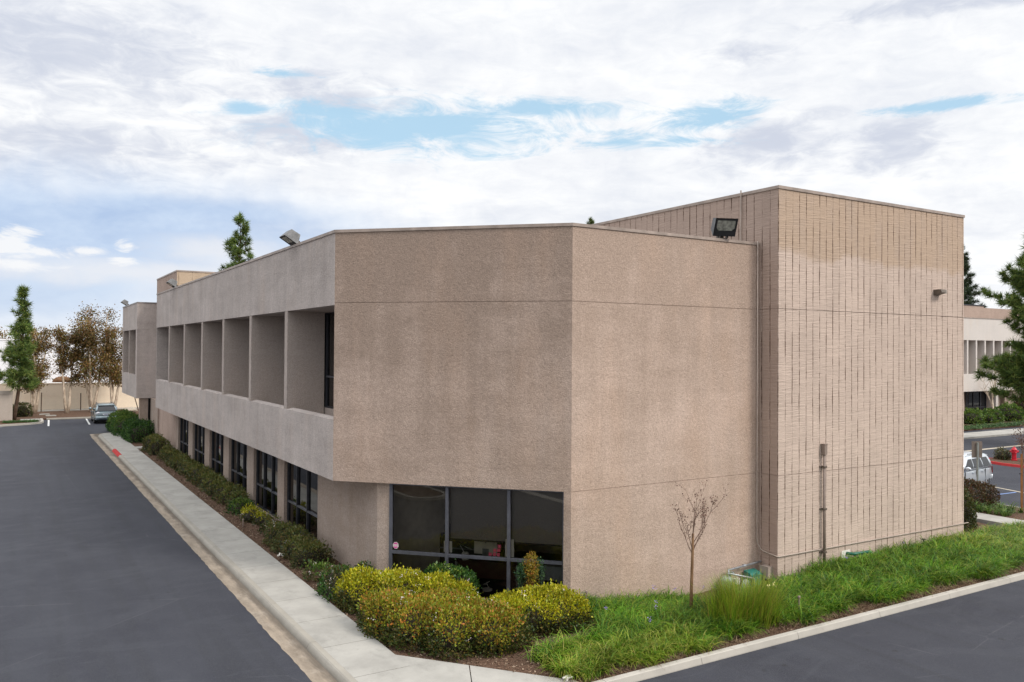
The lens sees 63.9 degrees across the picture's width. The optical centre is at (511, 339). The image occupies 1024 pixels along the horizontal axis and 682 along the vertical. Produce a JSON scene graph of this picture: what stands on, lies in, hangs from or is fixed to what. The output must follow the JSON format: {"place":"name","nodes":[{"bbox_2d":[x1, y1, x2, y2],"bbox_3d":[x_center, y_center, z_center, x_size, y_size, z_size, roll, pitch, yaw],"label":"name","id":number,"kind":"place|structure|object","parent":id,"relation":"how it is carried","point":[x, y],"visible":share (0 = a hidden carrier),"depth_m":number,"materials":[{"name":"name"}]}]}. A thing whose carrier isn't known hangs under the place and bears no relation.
{"place":"outdoors","nodes":[
{"label":"outdoors","id":0,"kind":"place"},
{"bbox_2d":[37,407,138,411],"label":"road","id":1,"kind":"structure","parent":0,"point":[74,409],"depth_m":83.47,"materials":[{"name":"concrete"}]},
{"bbox_2d":[217,211,255,270],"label":"pine tree","id":2,"kind":"object","parent":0,"point":[233,250],"visible":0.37,"depth_m":87.56,"materials":[{"name":"green plant"}]},
{"bbox_2d":[101,433,576,681],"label":"pavement","id":3,"kind":"structure","parent":0,"point":[342,640],"depth_m":20.05,"materials":[{"name":"concrete"}]},
{"bbox_2d":[0,418,1023,681],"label":"asphalt","id":4,"kind":"structure","parent":0,"point":[106,574],"depth_m":20.17,"materials":[{"name":"asphalt"}]},
{"bbox_2d":[0,391,12,420],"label":"wall","id":5,"kind":"structure","parent":4,"relation":"on","point":[6,404],"depth_m":70.90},
{"bbox_2d":[0,419,40,424],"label":"planting bed","id":6,"kind":"object","parent":4,"relation":"on","point":[1,423],"visible":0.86,"depth_m":69.19,"materials":[{"name":"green plant"}]},
{"bbox_2d":[0,284,41,419],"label":"pine tree","id":7,"kind":"object","parent":6,"relation":"on","point":[21,349],"visible":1,"depth_m":71.52,"materials":[{"name":"green plant"}]},
{"bbox_2d":[2,419,39,422],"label":"ground cover","id":8,"kind":"object","parent":6,"relation":"on","point":[23,420],"visible":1,"depth_m":69.26,"materials":[{"name":"green plant"}]},
{"bbox_2d":[0,418,43,426],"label":"kerb","id":9,"kind":"structure","parent":4,"relation":"on","point":[40,422],"depth_m":68.25,"materials":[{"name":"concrete"}]},
{"bbox_2d":[52,376,69,381],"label":"parasol","id":10,"kind":"object","parent":4,"relation":"on","point":[58,379],"visible":0.47,"depth_m":84.78,"materials":[{"name":"brown fabric"}]},
{"bbox_2d":[46,417,90,419],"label":"kerb","id":11,"kind":"structure","parent":4,"relation":"on","point":[68,418],"depth_m":74.23,"materials":[{"name":"concrete"}]},
{"bbox_2d":[0,382,138,409],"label":"beige wall","id":12,"kind":"structure","parent":4,"relation":"on","point":[52,396],"depth_m":84.21,"materials":[{"name":"concrete"}]},
{"bbox_2d":[16,409,138,419],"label":"planting bed","id":13,"kind":"object","parent":4,"relation":"on","point":[74,413],"visible":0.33,"depth_m":77.44,"materials":[{"name":"brown soil"}]},
{"bbox_2d":[12,401,32,416],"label":"square bush","id":14,"kind":"object","parent":13,"relation":"on","point":[23,411],"visible":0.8,"depth_m":74.54,"materials":[{"name":"green plant"}]},
{"bbox_2d":[20,324,60,413],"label":"paperbark tree","id":15,"kind":"object","parent":13,"relation":"on","point":[42,368],"visible":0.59,"depth_m":78.27,"materials":[{"name":"plant"}]},
{"bbox_2d":[49,324,85,412],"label":"paperbark tree","id":16,"kind":"object","parent":13,"relation":"on","point":[62,362],"visible":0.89,"depth_m":79.32,"materials":[{"name":"plant"}]},
{"bbox_2d":[62,301,122,411],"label":"paperbark tree","id":17,"kind":"object","parent":13,"relation":"on","point":[89,343],"visible":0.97,"depth_m":80.18,"materials":[{"name":"plant"}]},
{"bbox_2d":[97,320,122,404],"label":"paperbark tree","id":18,"kind":"object","parent":13,"relation":"on","point":[116,377],"visible":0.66,"depth_m":81.83,"materials":[{"name":"plant"}]},
{"bbox_2d":[89,402,116,422],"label":"parked suv","id":19,"kind":"object","parent":4,"relation":"on","point":[100,411],"visible":0.69,"depth_m":70.20,"materials":[{"name":"grey paint"}]},
{"bbox_2d":[105,409,138,436],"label":"box hedge","id":20,"kind":"object","parent":4,"relation":"on","point":[113,424],"visible":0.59,"depth_m":60.59,"materials":[{"name":"green plant"}]},
{"bbox_2d":[118,415,154,442],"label":"box hedge","id":21,"kind":"object","parent":4,"relation":"on","point":[135,429],"visible":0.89,"depth_m":55.62,"materials":[{"name":"green plant"}]},
{"bbox_2d":[90,433,337,681],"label":"gutter","id":22,"kind":"object","parent":4,"relation":"on","point":[312,668],"visible":0.99,"depth_m":22.09,"materials":[{"name":"concrete"}]},
{"bbox_2d":[98,432,357,681],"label":"kerb","id":23,"kind":"structure","parent":4,"relation":"on","point":[331,665],"depth_m":21.59,"materials":[{"name":"concrete"}]},
{"bbox_2d":[130,440,1023,681],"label":"planting bed","id":24,"kind":"object","parent":4,"relation":"on","point":[485,664],"visible":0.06,"depth_m":18.82,"materials":[{"name":"brown soil"}]},
{"bbox_2d":[140,433,171,455],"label":"window shrub","id":25,"kind":"object","parent":24,"relation":"on","point":[154,443],"visible":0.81,"depth_m":49.23,"materials":[{"name":"green plant"}]},
{"bbox_2d":[156,444,179,460],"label":"window shrub","id":26,"kind":"object","parent":24,"relation":"on","point":[163,452],"visible":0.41,"depth_m":46.99,"materials":[{"name":"green plant"}]},
{"bbox_2d":[164,449,189,466],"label":"window shrub","id":27,"kind":"object","parent":24,"relation":"on","point":[169,456],"visible":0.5,"depth_m":44.97,"materials":[{"name":"green plant"}]},
{"bbox_2d":[170,452,196,472],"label":"window shrub","id":28,"kind":"object","parent":24,"relation":"on","point":[177,461],"visible":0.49,"depth_m":43.13,"materials":[{"name":"green plant"}]},
{"bbox_2d":[177,457,201,477],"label":"window shrub","id":29,"kind":"object","parent":24,"relation":"on","point":[184,468],"visible":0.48,"depth_m":41.29,"materials":[{"name":"green plant"}]},
{"bbox_2d":[186,463,214,484],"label":"window shrub","id":30,"kind":"object","parent":24,"relation":"on","point":[193,475],"visible":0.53,"depth_m":39.29,"materials":[{"name":"green plant"}]},
{"bbox_2d":[196,470,224,491],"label":"window shrub","id":31,"kind":"object","parent":24,"relation":"on","point":[206,478],"visible":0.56,"depth_m":37.01,"materials":[{"name":"green plant"}]},
{"bbox_2d":[204,476,239,500],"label":"window shrub","id":32,"kind":"object","parent":24,"relation":"on","point":[215,487],"visible":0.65,"depth_m":35.43,"materials":[{"name":"green plant"}]},
{"bbox_2d":[215,481,253,509],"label":"window shrub","id":33,"kind":"object","parent":24,"relation":"on","point":[227,494],"visible":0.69,"depth_m":33.73,"materials":[{"name":"green plant"}]},
{"bbox_2d":[223,493,255,515],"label":"window shrub","id":34,"kind":"object","parent":24,"relation":"on","point":[236,505],"visible":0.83,"depth_m":31.89,"materials":[{"name":"green plant"}]},
{"bbox_2d":[238,502,272,524],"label":"window shrub","id":35,"kind":"object","parent":24,"relation":"on","point":[255,516],"visible":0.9,"depth_m":30.25,"materials":[{"name":"yellow plant"}]},
{"bbox_2d":[257,510,280,534],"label":"window shrub","id":36,"kind":"object","parent":24,"relation":"on","point":[263,524],"visible":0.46,"depth_m":28.84,"materials":[{"name":"green plant"}]},
{"bbox_2d":[261,516,336,570],"bbox_3d":[-6.723,6.286,25.707,1.454,1.046,4.270,1,-1,-31],"label":"window shrub","id":37,"kind":"object","parent":24,"relation":"on","point":[296,547],"visible":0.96,"depth_m":25.04,"materials":[{"name":"green plant"}]},
{"bbox_2d":[300,558,350,581],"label":"leafy shrub","id":38,"kind":"object","parent":24,"relation":"on","point":[314,565],"visible":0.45,"depth_m":22.75,"materials":[{"name":"green plant"}]},
{"bbox_2d":[314,561,349,602],"bbox_3d":[-4.589,6.342,21.590,1.230,0.824,1.843,1,-1,-31],"label":"leafy shrub","id":39,"kind":"object","parent":24,"relation":"on","point":[327,582],"visible":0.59,"depth_m":21.50,"materials":[{"name":"green plant"}]},
{"bbox_2d":[351,560,373,577],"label":"leafy shrub","id":40,"kind":"object","parent":24,"relation":"on","point":[361,563],"visible":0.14,"depth_m":22.29,"materials":[{"name":"green plant"}]},
{"bbox_2d":[328,561,482,614],"bbox_3d":[-2.695,6.150,20.226,4.174,1.311,2.123,0,-1,15],"label":"clipped hedge","id":41,"kind":"object","parent":24,"relation":"on","point":[351,587],"visible":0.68,"depth_m":20.06,"materials":[{"name":"yellow plant"}]},
{"bbox_2d":[354,581,534,662],"bbox_3d":[-1.631,6.136,18.302,4.236,1.292,2.513,0,-1,37],"label":"clipped hedge","id":42,"kind":"object","parent":24,"relation":"on","point":[445,620],"visible":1,"depth_m":17.63,"materials":[{"name":"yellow plant"}]},
{"bbox_2d":[419,558,482,594],"bbox_3d":[-1.613,6.172,20.752,1.788,1.301,1.204,0,-1,10],"label":"leafy shrub","id":43,"kind":"object","parent":24,"relation":"on","point":[460,573],"visible":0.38,"depth_m":20.73,"materials":[{"name":"green plant"}]},
{"bbox_2d":[514,551,545,589],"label":"nandina bush","id":44,"kind":"object","parent":24,"relation":"on","point":[535,571],"visible":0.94,"depth_m":20.39,"materials":[{"name":"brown plant"}]},
{"bbox_2d":[486,578,593,637],"bbox_3d":[0.587,6.206,19.250,2.591,1.200,2.101,1,-1,-31],"label":"clipped hedge","id":45,"kind":"object","parent":24,"relation":"on","point":[542,609],"visible":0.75,"depth_m":18.84,"materials":[{"name":"yellow plant"}]},
{"bbox_2d":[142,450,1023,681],"bbox_3d":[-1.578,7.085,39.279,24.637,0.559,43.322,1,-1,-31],"label":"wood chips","id":46,"kind":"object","parent":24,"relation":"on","point":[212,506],"visible":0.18,"depth_m":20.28,"materials":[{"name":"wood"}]},
{"bbox_2d":[535,614,724,681],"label":"ground cover","id":47,"kind":"object","parent":24,"relation":"on","point":[572,659],"visible":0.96,"depth_m":17.00,"materials":[{"name":"green plant"}]},
{"bbox_2d":[521,587,807,661],"bbox_3d":[3.293,6.629,19.503,8.222,0.944,4.845,1,-1,-31],"label":"ground cover","id":48,"kind":"object","parent":24,"relation":"on","point":[622,612],"visible":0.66,"depth_m":19.01,"materials":[{"name":"green plant"}]},
{"bbox_2d":[670,480,726,612],"bbox_3d":[4.587,5.069,19.902,1.178,3.434,1.010,1,-1,-31],"label":"bare sapling","id":49,"kind":"object","parent":24,"relation":"on","point":[692,561],"visible":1,"depth_m":20.00,"materials":[{"name":"brown plant"}]},
{"bbox_2d":[721,560,761,587],"bbox_3d":[6.718,6.934,23.749,1.682,0.830,0.400,1,-1,-31],"label":"pipe","id":50,"kind":"object","parent":24,"relation":"on","point":[730,569],"visible":0.4,"depth_m":23.56,"materials":[{"name":"grey metal"}]},
{"bbox_2d":[692,564,810,629],"bbox_3d":[5.404,6.186,19.473,3.728,1.303,2.848,1,-1,-31],"label":"reed clump","id":51,"kind":"object","parent":24,"relation":"on","point":[755,602],"visible":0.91,"depth_m":19.16,"materials":[{"name":"green plant"}]},
{"bbox_2d":[743,568,762,585],"bbox_3d":[7.047,6.965,24.033,0.480,0.420,0.360,1,-1,-31],"label":"utility box","id":52,"kind":"object","parent":24,"relation":"on","point":[749,572],"visible":0.47,"depth_m":23.96,"materials":[{"name":"green plastic"}]},
{"bbox_2d":[760,564,772,581],"bbox_3d":[7.456,6.943,24.084,0.210,0.630,0.320,1,-1,-31],"label":"junction box","id":53,"kind":"object","parent":24,"relation":"on","point":[764,568],"visible":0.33,"depth_m":23.99,"materials":[{"name":"beige metal"}]},
{"bbox_2d":[559,562,1023,681],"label":"dry leaves","id":54,"kind":"object","parent":24,"relation":"on","point":[823,618],"visible":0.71,"depth_m":19.84,"materials":[{"name":"plant"}]},
{"bbox_2d":[740,520,1023,625],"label":"ground cover","id":55,"kind":"object","parent":24,"relation":"on","point":[886,574],"visible":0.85,"depth_m":23.21,"materials":[{"name":"green plant"}]},
{"bbox_2d":[964,486,981,531],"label":"round hedge","id":56,"kind":"object","parent":24,"relation":"on","point":[969,511],"visible":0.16,"depth_m":29.81,"materials":[{"name":"green plant"}]},
{"bbox_2d":[931,520,1023,562],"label":"ground cover","id":57,"kind":"object","parent":24,"relation":"on","point":[999,541],"visible":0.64,"depth_m":27.50,"materials":[{"name":"green plant"}]},
{"bbox_2d":[593,572,1023,681],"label":"kerb","id":58,"kind":"structure","parent":4,"relation":"on","point":[692,661],"depth_m":18.76,"materials":[{"name":"concrete"}]},
{"bbox_2d":[964,245,987,307],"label":"pine tree","id":59,"kind":"object","parent":4,"relation":"on","point":[969,291],"visible":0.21,"depth_m":106.74,"materials":[{"name":"green plant"}]},
{"bbox_2d":[972,441,981,480],"bbox_3d":[20.732,5.824,36.577,0.470,2.570,0.101,0,-1,-1],"label":"sign post","id":60,"kind":"object","parent":4,"relation":"on","point":[977,449],"visible":0.82,"depth_m":36.62,"materials":[{"name":"metal"}]},
{"bbox_2d":[964,451,992,487],"bbox_3d":[21.232,6.293,39.385,4.525,1.772,2.250,1,-1,-37],"label":"parked suv","id":61,"kind":"object","parent":4,"relation":"on","point":[985,468],"visible":0.26,"depth_m":39.14,"materials":[{"name":"silver metal"}]},
{"bbox_2d":[963,304,1023,410],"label":"second building","id":62,"kind":"structure","parent":4,"relation":"on","point":[986,332],"depth_m":83.83,"materials":[{"name":"paint"}]},
{"bbox_2d":[965,391,986,410],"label":"window","id":63,"kind":"structure","parent":62,"relation":"in","point":[973,399],"depth_m":84.46,"materials":[{"name":"black glass"}]},
{"bbox_2d":[964,419,1023,430],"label":"planting bed","id":64,"kind":"object","parent":4,"relation":"on","point":[993,427],"depth_m":72.07,"materials":[{"name":"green plant"}]},
{"bbox_2d":[964,407,1005,424],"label":"entrance shrub","id":65,"kind":"object","parent":64,"relation":"on","point":[980,416],"visible":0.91,"depth_m":74.69,"materials":[{"name":"green plant"}]},
{"bbox_2d":[980,371,999,408],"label":"bare tree","id":66,"kind":"object","parent":64,"relation":"on","point":[992,404],"visible":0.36,"depth_m":81.56,"materials":[{"name":"plant"}]},
{"bbox_2d":[964,420,1023,429],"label":"ground cover","id":67,"kind":"object","parent":64,"relation":"on","point":[992,425],"visible":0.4,"depth_m":71.96,"materials":[{"name":"green plant"}]},
{"bbox_2d":[991,401,1023,421],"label":"entrance shrub","id":68,"kind":"object","parent":64,"relation":"on","point":[1013,412],"visible":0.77,"depth_m":77.31,"materials":[{"name":"green plant"}]},
{"bbox_2d":[972,235,1023,404],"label":"pine tree","id":69,"kind":"object","parent":4,"relation":"on","point":[1007,367],"visible":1,"depth_m":58.88,"materials":[{"name":"green plant"}]},
{"bbox_2d":[979,506,1023,519],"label":"planting bed","id":70,"kind":"object","parent":4,"relation":"on","point":[1019,516],"depth_m":32.72,"materials":[{"name":"brown soil"}]},
{"bbox_2d":[964,476,1000,506],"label":"reddish bush","id":71,"kind":"object","parent":70,"relation":"on","point":[980,491],"visible":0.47,"depth_m":34.40,"materials":[{"name":"brown plant"}]},
{"bbox_2d":[971,498,1023,516],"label":"ground cover","id":72,"kind":"object","parent":70,"relation":"on","point":[1005,510],"visible":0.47,"depth_m":33.06,"materials":[{"name":"green plant"}]},
{"bbox_2d":[1011,422,1023,511],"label":"staked sapling","id":73,"kind":"object","parent":70,"relation":"on","point":[1022,478],"visible":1,"depth_m":33.26,"materials":[{"name":"brown plant"}]},
{"bbox_2d":[989,458,1023,467],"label":"kerb","id":74,"kind":"structure","parent":4,"relation":"on","point":[1005,464],"depth_m":47.73,"materials":[{"name":"red paint"}]},
{"bbox_2d":[990,458,1023,464],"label":"planting bed","id":75,"kind":"object","parent":4,"relation":"on","point":[1017,462],"visible":0.56,"depth_m":48.65,"materials":[{"name":"brown soil"}]},
{"bbox_2d":[992,446,1011,459],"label":"island shrub","id":76,"kind":"object","parent":75,"relation":"on","point":[1001,454],"visible":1,"depth_m":49.46,"materials":[{"name":"green plant"}]},
{"bbox_2d":[1010,446,1018,460],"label":"fire hydrant","id":77,"kind":"object","parent":75,"relation":"on","point":[1013,451],"visible":1,"depth_m":49.09,"materials":[{"name":"metal"}]},
{"bbox_2d":[0,0,1023,339],"label":"sky","id":78,"kind":"structure","parent":0,"point":[134,134],"materials":[{"name":"white"}]},
{"bbox_2d":[964,428,1023,438],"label":"pavement","id":79,"kind":"structure","parent":0,"point":[985,434],"depth_m":65.53,"materials":[{"name":"concrete"}]},
{"bbox_2d":[972,512,1023,526],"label":"pavement","id":80,"kind":"structure","parent":0,"point":[986,518],"depth_m":31.66,"materials":[{"name":"concrete"}]},
{"label":"ground","id":81,"kind":"structure","parent":0,"visible":0},
{"bbox_2d":[0,339,122,383],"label":"white warehouse","id":82,"kind":"structure","parent":81,"relation":"on","point":[3,343],"depth_m":95.95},
{"bbox_2d":[122,185,964,600],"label":"office building","id":83,"kind":"structure","parent":81,"relation":"on","point":[352,397],"depth_m":23.91,"materials":[{"name":"brown paint"}]},
{"bbox_2d":[148,398,150,421],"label":"window","id":84,"kind":"structure","parent":83,"relation":"in","point":[149,399],"depth_m":58.10,"materials":[{"name":"black glass"}]},
{"bbox_2d":[166,279,177,287],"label":"floodlight","id":85,"kind":"object","parent":83,"relation":"on","point":[172,283],"visible":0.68,"depth_m":44.25,"materials":[{"name":"grey metal"}]},
{"bbox_2d":[180,417,188,454],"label":"window","id":86,"kind":"structure","parent":83,"relation":"in","point":[184,423],"depth_m":47.16,"materials":[{"name":"black glass"}]},
{"bbox_2d":[194,424,204,464],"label":"window","id":87,"kind":"structure","parent":83,"relation":"in","point":[199,451],"depth_m":43.38,"materials":[{"name":"black glass"}]},
{"bbox_2d":[211,431,223,475],"bbox_3d":[-13.979,5.377,39.288,0.126,2.749,3.110,1,-1,-31],"label":"window","id":88,"kind":"structure","parent":83,"relation":"in","point":[217,439],"depth_m":39.68,"materials":[{"name":"black glass"}]},
{"bbox_2d":[231,439,246,494],"bbox_3d":[-11.732,5.346,35.616,0.126,2.749,3.320,1,-1,-31],"label":"window","id":89,"kind":"structure","parent":83,"relation":"in","point":[238,449],"depth_m":35.96,"materials":[{"name":"black glass"}]},
{"bbox_2d":[256,449,277,516],"bbox_3d":[-9.399,5.314,31.803,0.126,2.749,3.480,1,-1,-31],"label":"window","id":90,"kind":"structure","parent":83,"relation":"in","point":[266,464],"depth_m":32.10,"materials":[{"name":"glass"}]},
{"bbox_2d":[279,229,299,245],"bbox_3d":[-6.917,-3.191,25.749,0.604,0.471,0.626,1,-1,-31],"label":"floodlight","id":91,"kind":"object","parent":83,"relation":"on","point":[290,237],"visible":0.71,"depth_m":25.54,"materials":[{"name":"grey metal"}]},
{"bbox_2d":[287,462,317,538],"bbox_3d":[-7.144,5.283,28.118,0.126,2.749,3.460,1,-1,-31],"label":"window","id":92,"kind":"structure","parent":83,"relation":"in","point":[302,484],"depth_m":28.19,"materials":[{"name":"glass"}]},
{"bbox_2d":[324,313,325,406],"bbox_3d":[-7.369,0.683,29.115,0.106,3.130,4.270,1,-1,-31],"label":"window","id":93,"kind":"structure","parent":83,"relation":"in","point":[325,313],"depth_m":27.31,"materials":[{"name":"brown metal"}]},
{"bbox_2d":[325,312,333,408],"bbox_3d":[-4.880,0.649,25.047,0.106,3.130,4.610,1,-1,-31],"label":"window","id":94,"kind":"structure","parent":83,"relation":"in","point":[329,380],"depth_m":26.78,"materials":[{"name":"glass"}]},
{"bbox_2d":[439,523,476,564],"bbox_3d":[-1.441,5.873,24.270,1.640,1.550,0.620,0,-1,14],"label":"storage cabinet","id":95,"kind":"object","parent":83,"relation":"attached to","point":[456,548],"visible":0.32,"depth_m":24.02,"materials":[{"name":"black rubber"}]},
{"bbox_2d":[389,483,563,599],"bbox_3d":[-0.986,5.399,21.668,4.800,3.039,0.120,0,-1,14],"label":"window","id":96,"kind":"structure","parent":83,"relation":"in","point":[509,559],"depth_m":21.78,"materials":[{"name":"grey metal"}]},
{"bbox_2d":[450,487,506,542],"bbox_3d":[-0.857,4.635,21.829,1.590,1.433,0.097,0,-1,14],"label":"roller blind","id":97,"kind":"object","parent":83,"relation":"hanging from","point":[479,515],"visible":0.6,"depth_m":21.79,"materials":[{"name":"grey"}]},
{"bbox_2d":[454,554,523,590],"bbox_3d":[-0.607,6.353,22.401,1.800,0.755,0.750,0,-1,14],"label":"desk","id":98,"kind":"object","parent":83,"relation":"on","point":[490,569],"visible":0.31,"depth_m":22.08,"materials":[{"name":"brown wood"}]},
{"bbox_2d":[474,541,497,555],"bbox_3d":[-0.696,5.683,22.365,0.650,0.580,0.200,0,-1,14],"label":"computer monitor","id":99,"kind":"object","parent":98,"relation":"on","point":[484,548],"visible":0.55,"depth_m":22.28,"materials":[{"name":"beige plastic"}]},
{"bbox_2d":[505,539,513,556],"bbox_3d":[-0.064,5.463,21.523,0.240,0.460,0.006,0,-1,14],"label":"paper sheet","id":100,"kind":"object","parent":83,"relation":"attached to","point":[512,547],"visible":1,"depth_m":21.51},
{"bbox_2d":[512,490,562,546],"bbox_3d":[0.674,4.641,21.461,1.360,1.433,0.097,0,-1,14],"label":"roller blind","id":101,"kind":"object","parent":83,"relation":"hanging from","point":[537,517],"visible":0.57,"depth_m":21.42,"materials":[{"name":"grey"}]},
{"bbox_2d":[523,563,561,585],"bbox_3d":[0.915,6.162,21.631,1.220,0.540,0.340,0,-1,14],"label":"window pane","id":102,"kind":"structure","parent":83,"relation":"on","point":[553,572],"depth_m":21.44,"materials":[{"name":"black"}]},
{"bbox_2d":[711,218,737,238],"bbox_3d":[6.120,-3.219,23.738,0.680,0.605,0.498,1,-1,-9],"label":"floodlight","id":103,"kind":"object","parent":83,"relation":"on","point":[723,227],"visible":0.96,"depth_m":23.63,"materials":[{"name":"brown metal"}]},
{"bbox_2d":[740,190,741,240],"bbox_3d":[7.012,-3.552,25.167,0.041,2.040,0.041,0,-1,36],"label":"vent pipe","id":104,"kind":"object","parent":83,"relation":"on","point":[741,215],"visible":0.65,"depth_m":25.16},
{"bbox_2d":[819,443,827,559],"bbox_3d":[9.440,5.117,24.841,0.240,3.930,0.155,1,-1,-31],"label":"standpipe","id":105,"kind":"object","parent":83,"relation":"attached to","point":[824,466],"visible":0.91,"depth_m":24.80,"materials":[{"name":"brown metal"}]},
{"bbox_2d":[842,549,872,557],"bbox_3d":[10.756,6.820,25.512,1.167,0.561,0.276,1,-1,-14],"label":"backflow pipe","id":106,"kind":"object","parent":83,"relation":"attached to","point":[845,552],"visible":0.53,"depth_m":25.45,"materials":[{"name":"green metal"}]},
{"bbox_2d":[756,241,968,556],"bbox_3d":[11.697,1.765,26.717,9.918,9.288,0.746,1,-1,-31],"label":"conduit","id":107,"kind":"object","parent":83,"relation":"attached to","point":[757,460],"visible":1,"depth_m":24.43,"materials":[{"name":"metal"}]},
{"bbox_2d":[933,289,946,295],"bbox_3d":[14.615,-1.603,27.986,0.380,0.200,0.300,1,-1,-31],"label":"wall lamp","id":108,"kind":"object","parent":83,"relation":"attached to","point":[937,292],"visible":1,"depth_m":27.91,"materials":[{"name":"brown metal"}]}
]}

